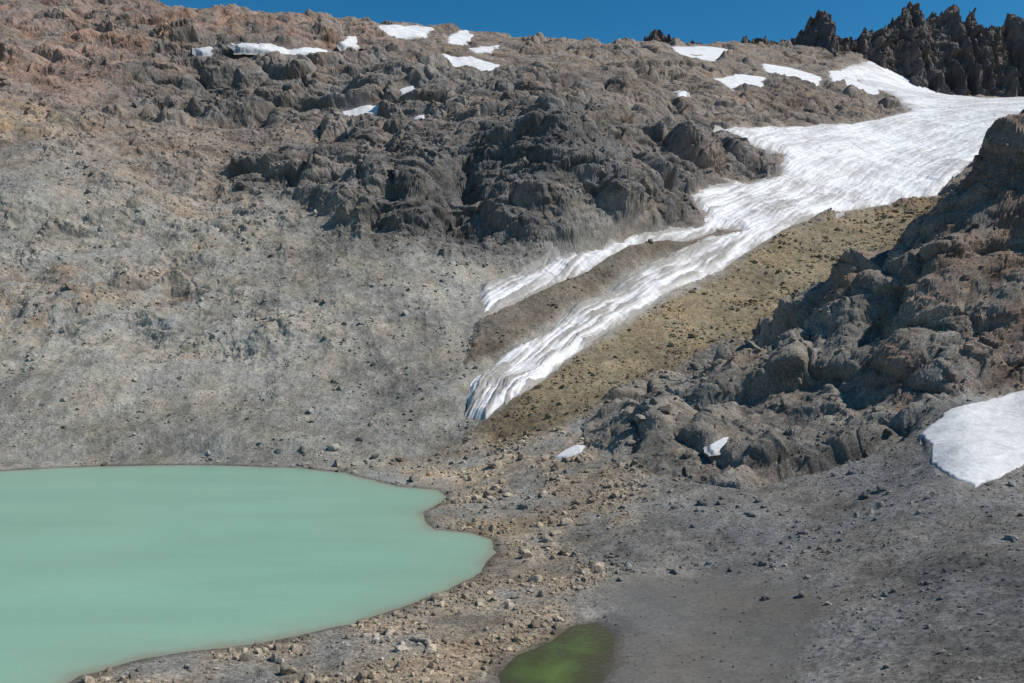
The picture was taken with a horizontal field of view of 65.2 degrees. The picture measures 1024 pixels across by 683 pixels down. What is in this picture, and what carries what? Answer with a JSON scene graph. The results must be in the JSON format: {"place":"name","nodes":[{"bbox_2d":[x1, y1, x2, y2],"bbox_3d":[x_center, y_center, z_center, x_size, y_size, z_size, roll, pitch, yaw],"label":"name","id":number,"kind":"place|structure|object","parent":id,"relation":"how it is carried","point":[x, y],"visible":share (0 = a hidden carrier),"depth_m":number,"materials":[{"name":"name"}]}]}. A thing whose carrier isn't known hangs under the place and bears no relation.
{"place":"outdoors","nodes":[
{"label":"outdoors","id":0,"kind":"place"},
{"bbox_2d":[0,465,495,682],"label":"lake","id":1,"kind":"structure","parent":0,"point":[102,568],"depth_m":221.20,"materials":[{"name":"liquid"}]},
{"bbox_2d":[0,0,1023,682],"bbox_3d":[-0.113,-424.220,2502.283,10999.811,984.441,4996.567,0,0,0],"label":"mountain terrain","id":2,"kind":"structure","parent":0,"point":[140,48],"depth_m":497.13,"materials":[{"name":"grey stone"}]},
{"bbox_2d":[0,68,1023,682],"bbox_3d":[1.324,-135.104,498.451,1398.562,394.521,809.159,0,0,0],"label":"boulders","id":3,"kind":"object","parent":2,"relation":"on","point":[482,496],"visible":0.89,"depth_m":288.66,"materials":[{"name":"stone"}]},
{"bbox_2d":[192,25,878,458],"bbox_3d":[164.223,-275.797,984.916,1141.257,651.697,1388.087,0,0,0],"label":"snow patches","id":4,"kind":"object","parent":2,"relation":"on","point":[464,37],"visible":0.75,"depth_m":1161.32,"materials":[{"name":"white snow"}]},
{"bbox_2d":[464,61,1023,419],"bbox_3d":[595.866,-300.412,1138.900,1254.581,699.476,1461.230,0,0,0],"label":"glacier","id":5,"kind":"object","parent":2,"relation":"on","point":[929,144],"visible":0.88,"depth_m":815.05,"materials":[{"name":"white snow"}]},
{"bbox_2d":[919,390,1023,487],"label":"snow bank","id":6,"kind":"structure","parent":2,"relation":"on","point":[976,444],"depth_m":237.30,"materials":[{"name":"white snow"}]},
{"bbox_2d":[497,622,614,682],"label":"pond","id":7,"kind":"structure","parent":0,"point":[581,653],"depth_m":145.46,"materials":[{"name":"liquid"}]},
{"bbox_2d":[158,0,1023,43],"label":"sky","id":8,"kind":"structure","parent":0,"point":[705,21],"materials":[{"name":"blue"}]}
]}

